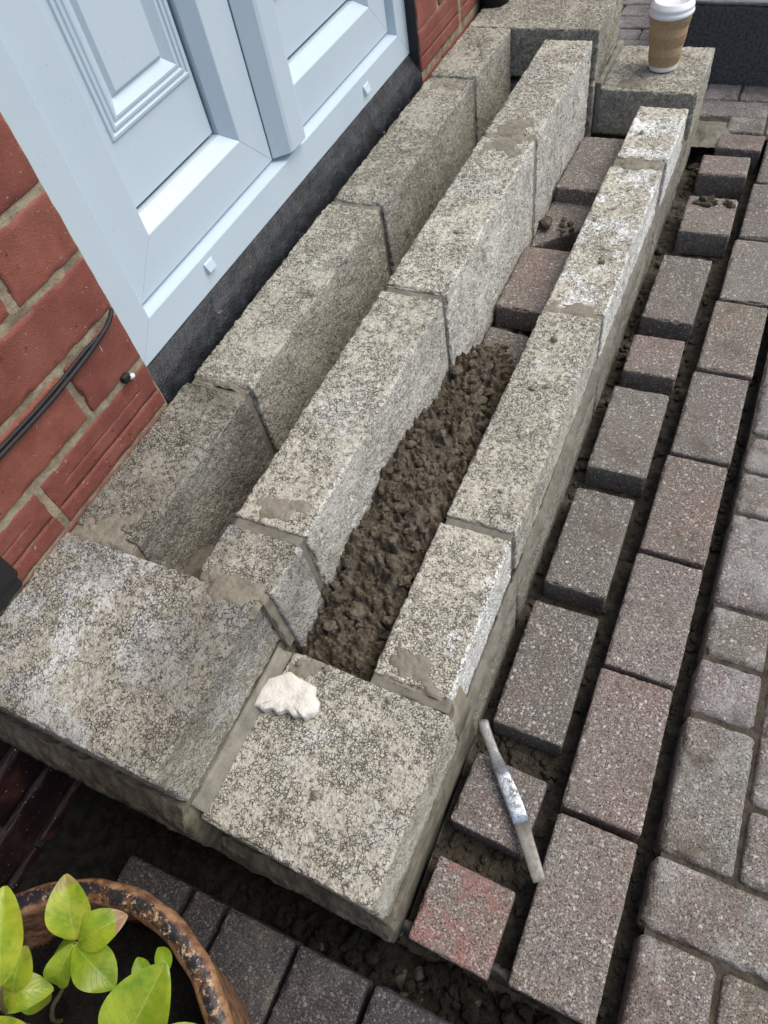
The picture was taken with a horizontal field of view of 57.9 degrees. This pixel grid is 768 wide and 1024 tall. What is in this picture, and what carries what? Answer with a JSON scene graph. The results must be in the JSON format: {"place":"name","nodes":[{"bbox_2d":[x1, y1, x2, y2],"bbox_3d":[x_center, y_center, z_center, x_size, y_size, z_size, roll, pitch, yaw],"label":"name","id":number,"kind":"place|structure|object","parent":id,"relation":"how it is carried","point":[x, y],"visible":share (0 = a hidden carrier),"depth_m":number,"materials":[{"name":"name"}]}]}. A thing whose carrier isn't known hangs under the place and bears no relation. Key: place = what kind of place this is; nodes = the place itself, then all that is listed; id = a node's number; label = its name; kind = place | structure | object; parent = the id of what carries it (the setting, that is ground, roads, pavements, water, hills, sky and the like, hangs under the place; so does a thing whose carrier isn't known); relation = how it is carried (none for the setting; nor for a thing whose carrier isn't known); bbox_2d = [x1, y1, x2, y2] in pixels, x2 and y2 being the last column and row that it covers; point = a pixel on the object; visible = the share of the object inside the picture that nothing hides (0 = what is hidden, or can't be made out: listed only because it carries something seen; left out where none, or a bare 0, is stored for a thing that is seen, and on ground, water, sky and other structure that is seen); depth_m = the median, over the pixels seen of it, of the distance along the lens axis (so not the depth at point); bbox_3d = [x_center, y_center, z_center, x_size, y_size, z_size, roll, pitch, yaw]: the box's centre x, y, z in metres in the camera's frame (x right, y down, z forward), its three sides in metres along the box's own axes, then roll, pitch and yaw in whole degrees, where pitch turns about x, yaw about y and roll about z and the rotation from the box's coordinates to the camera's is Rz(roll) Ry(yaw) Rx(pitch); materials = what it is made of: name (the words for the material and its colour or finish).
{"place":"outdoors","nodes":[
{"label":"outdoors","id":0,"kind":"place"},
{"bbox_2d":[116,855,451,1023],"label":"front path","id":1,"kind":"structure","parent":0,"point":[273,975],"depth_m":0.83,"materials":[{"name":"grey concrete"}]},
{"bbox_2d":[0,874,251,1023],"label":"potted plant","id":2,"kind":"object","parent":1,"relation":"on","point":[89,951],"visible":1,"depth_m":0.61,"materials":[{"name":"green plant"}]},
{"bbox_2d":[320,147,767,1023],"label":"ground","id":3,"kind":"structure","parent":0,"point":[552,799],"depth_m":1.04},
{"bbox_2d":[14,784,543,1023],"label":"trench soil","id":4,"kind":"structure","parent":3,"relation":"on","point":[71,846],"depth_m":0.95,"materials":[{"name":"black soil"}]},
{"bbox_2d":[82,801,558,1023],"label":"soil clods","id":5,"kind":"object","parent":4,"relation":"on","point":[440,974],"visible":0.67,"depth_m":0.89,"materials":[{"name":"brown soil"}]},
{"bbox_2d":[0,0,714,942],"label":"block doorstep","id":6,"kind":"object","parent":3,"relation":"on","point":[200,522],"visible":0.94,"depth_m":0.92,"materials":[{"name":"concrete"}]},
{"bbox_2d":[255,672,319,721],"bbox_3d":[-0.112,0.219,0.823,0.082,0.016,0.057,15,60,22],"label":"plaster piece","id":7,"kind":"object","parent":6,"relation":"on","point":[293,695],"visible":1,"depth_m":0.82,"materials":[{"name":"white"}]},
{"bbox_2d":[4,43,685,852],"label":"mortar crumbs","id":8,"kind":"object","parent":6,"relation":"on","point":[388,699],"visible":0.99,"depth_m":0.85,"materials":[{"name":"grey concrete"}]},
{"bbox_2d":[302,250,570,681],"bbox_3d":[0.239,-0.337,1.237,0.115,0.204,1.430,16,59,20],"label":"sand heap","id":9,"kind":"object","parent":6,"relation":"on","point":[365,579],"visible":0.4,"depth_m":0.94,"materials":[{"name":"brown soil"}]},
{"bbox_2d":[313,343,514,675],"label":"sand clods","id":10,"kind":"object","parent":9,"relation":"on","point":[357,612],"visible":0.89,"depth_m":0.96,"materials":[{"name":"brown soil"}]},
{"bbox_2d":[482,327,529,365],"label":"paver","id":11,"kind":"object","parent":9,"relation":"on","point":[515,343],"visible":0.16,"depth_m":1.24,"materials":[{"name":"grey concrete"}]},
{"bbox_2d":[495,246,569,331],"bbox_3d":[0.288,-0.420,1.310,0.102,0.051,0.185,16,59,20],"label":"paver","id":12,"kind":"object","parent":9,"relation":"on","point":[526,293],"visible":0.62,"depth_m":1.28,"materials":[{"name":"brown brick"}]},
{"bbox_2d":[530,199,591,251],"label":"paver","id":13,"kind":"object","parent":9,"relation":"on","point":[552,238],"visible":0.52,"depth_m":1.41,"materials":[{"name":"grey concrete"}]},
{"bbox_2d":[539,216,574,233],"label":"sand crumbs","id":14,"kind":"object","parent":13,"relation":"on","point":[545,222],"visible":1,"depth_m":1.39,"materials":[{"name":"brown soil"}]},
{"bbox_2d":[555,137,623,205],"bbox_3d":[0.446,-0.726,1.489,0.098,0.052,0.226,16,56,20],"label":"paver","id":15,"kind":"object","parent":9,"relation":"on","point":[590,164],"visible":0.66,"depth_m":1.45,"materials":[{"name":"brick"}]},
{"bbox_2d":[648,0,695,72],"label":"coffee cup","id":16,"kind":"object","parent":6,"relation":"on","point":[670,20],"visible":1,"depth_m":1.47,"materials":[{"name":"brown paper"}]},
{"bbox_2d":[408,856,514,980],"bbox_3d":[0.097,0.496,0.850,0.101,0.059,0.099,17,60,21],"label":"paver","id":17,"kind":"object","parent":3,"relation":"on","point":[462,917],"visible":1,"depth_m":0.82,"materials":[{"name":"concrete"}]},
{"bbox_2d":[403,919,578,1023],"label":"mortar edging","id":18,"kind":"object","parent":3,"relation":"on","point":[499,974],"visible":0.16,"depth_m":0.81,"materials":[{"name":"grey concrete"}]},
{"bbox_2d":[451,753,546,859],"bbox_3d":[0.153,0.390,0.920,0.099,0.060,0.096,19,60,22],"label":"paver","id":19,"kind":"object","parent":3,"relation":"on","point":[480,812],"visible":0.87,"depth_m":0.90,"materials":[{"name":"grey concrete"}]},
{"bbox_2d":[478,719,544,882],"bbox_3d":[0.162,0.358,0.877,0.023,0.025,0.200,-17,54,-2],"label":"jointing tool","id":20,"kind":"object","parent":19,"relation":"on","point":[514,804],"visible":1,"depth_m":0.88,"materials":[{"name":"metal"}]},
{"bbox_2d":[493,601,597,756],"bbox_3d":[0.237,0.238,1.010,0.098,0.060,0.201,16,59,20],"label":"paver","id":21,"kind":"object","parent":3,"relation":"on","point":[537,702],"visible":1,"depth_m":0.98,"materials":[{"name":"grey concrete"}]},
{"bbox_2d":[543,487,634,613],"bbox_3d":[0.332,0.059,1.121,0.096,0.060,0.194,16,59,20],"label":"paver","id":22,"kind":"object","parent":3,"relation":"on","point":[583,563],"visible":1,"depth_m":1.09,"materials":[{"name":"grey concrete"}]},
{"bbox_2d":[585,386,668,496],"bbox_3d":[0.433,-0.128,1.234,0.098,0.060,0.199,15,59,20],"label":"paver","id":23,"kind":"object","parent":3,"relation":"on","point":[621,457],"visible":1,"depth_m":1.20,"materials":[{"name":"grey concrete"}]},
{"bbox_2d":[620,335,684,399],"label":"paver","id":24,"kind":"object","parent":3,"relation":"on","point":[652,364],"visible":0.91,"depth_m":1.29,"materials":[{"name":"grey concrete"}]},
{"bbox_2d":[638,255,711,344],"bbox_3d":[0.596,-0.436,1.421,0.098,0.060,0.205,17,60,20],"label":"paver","id":25,"kind":"object","parent":3,"relation":"on","point":[671,308],"visible":0.96,"depth_m":1.38,"materials":[{"name":"grey concrete"}]},
{"bbox_2d":[674,196,737,258],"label":"paver","id":26,"kind":"object","parent":3,"relation":"on","point":[704,232],"visible":0.98,"depth_m":1.50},
{"bbox_2d":[692,194,735,208],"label":"mortar lumps","id":27,"kind":"object","parent":26,"relation":"on","point":[705,201],"visible":1,"depth_m":1.53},
{"bbox_2d":[693,155,750,198],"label":"paver","id":28,"kind":"object","parent":3,"relation":"on","point":[719,176],"visible":0.96,"depth_m":1.61,"materials":[{"name":"brick"}]},
{"bbox_2d":[713,133,765,173],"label":"paver","id":29,"kind":"object","parent":3,"relation":"on","point":[737,145],"visible":0.73,"depth_m":1.65,"materials":[{"name":"grey concrete"}]},
{"bbox_2d":[508,142,767,1023],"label":"pavement","id":30,"kind":"structure","parent":0,"point":[561,962],"depth_m":0.96,"materials":[{"name":"grey concrete"}]},
{"bbox_2d":[615,0,767,153],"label":"pavement","id":31,"kind":"structure","parent":0,"point":[739,109],"depth_m":1.77,"materials":[{"name":"grey brick"}]},
{"bbox_2d":[691,121,730,147],"bbox_3d":[0.802,-0.930,1.696,0.090,0.016,0.120,16,59,20],"label":"mortar blob","id":32,"kind":"object","parent":31,"relation":"on","point":[708,134],"visible":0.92,"depth_m":1.69,"materials":[{"name":"grey concrete"}]},
{"bbox_2d":[683,0,767,87],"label":"wall","id":33,"kind":"structure","parent":31,"relation":"on","point":[734,33],"depth_m":1.74,"materials":[{"name":"black"}]},
{"bbox_2d":[616,354,767,1023],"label":"old pavement","id":34,"kind":"structure","parent":0,"point":[699,953],"depth_m":0.85,"materials":[{"name":"grey concrete"}]},
{"label":"terrain","id":35,"kind":"structure","parent":0,"visible":0},
{"bbox_2d":[0,0,479,893],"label":"brick wall","id":36,"kind":"structure","parent":35,"relation":"on","point":[70,450],"depth_m":0.82,"materials":[{"name":"brick"}]},
{"bbox_2d":[0,556,22,611],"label":"drainpipe","id":37,"kind":"object","parent":36,"relation":"attached to","point":[11,583],"visible":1,"depth_m":0.80,"materials":[{"name":"black plastic"}]},
{"bbox_2d":[0,307,113,459],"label":"cable","id":38,"kind":"object","parent":36,"relation":"attached to","point":[88,350],"depth_m":0.79,"materials":[{"name":"black plastic"}]},
{"bbox_2d":[120,373,134,383],"bbox_3d":[-0.331,-0.174,0.895,0.012,0.015,0.020,16,59,20],"label":"cable clip","id":39,"kind":"object","parent":36,"relation":"attached to","point":[125,378],"visible":1,"depth_m":0.89,"materials":[{"name":"black plastic"}]},
{"bbox_2d":[0,0,408,366],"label":"patio door","id":40,"kind":"structure","parent":36,"relation":"attached to","point":[174,151],"depth_m":0.94,"materials":[{"name":"white plastic"}]},
{"bbox_2d":[147,0,422,404],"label":"damp proof strip","id":41,"kind":"object","parent":36,"relation":"attached to","point":[183,354],"visible":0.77,"depth_m":1.14,"materials":[{"name":"paint"}]},
{"bbox_2d":[479,0,508,10],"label":"drainpipe","id":42,"kind":"object","parent":36,"relation":"attached to","point":[491,3],"visible":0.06,"depth_m":1.57,"materials":[{"name":"black plastic"}]}
]}

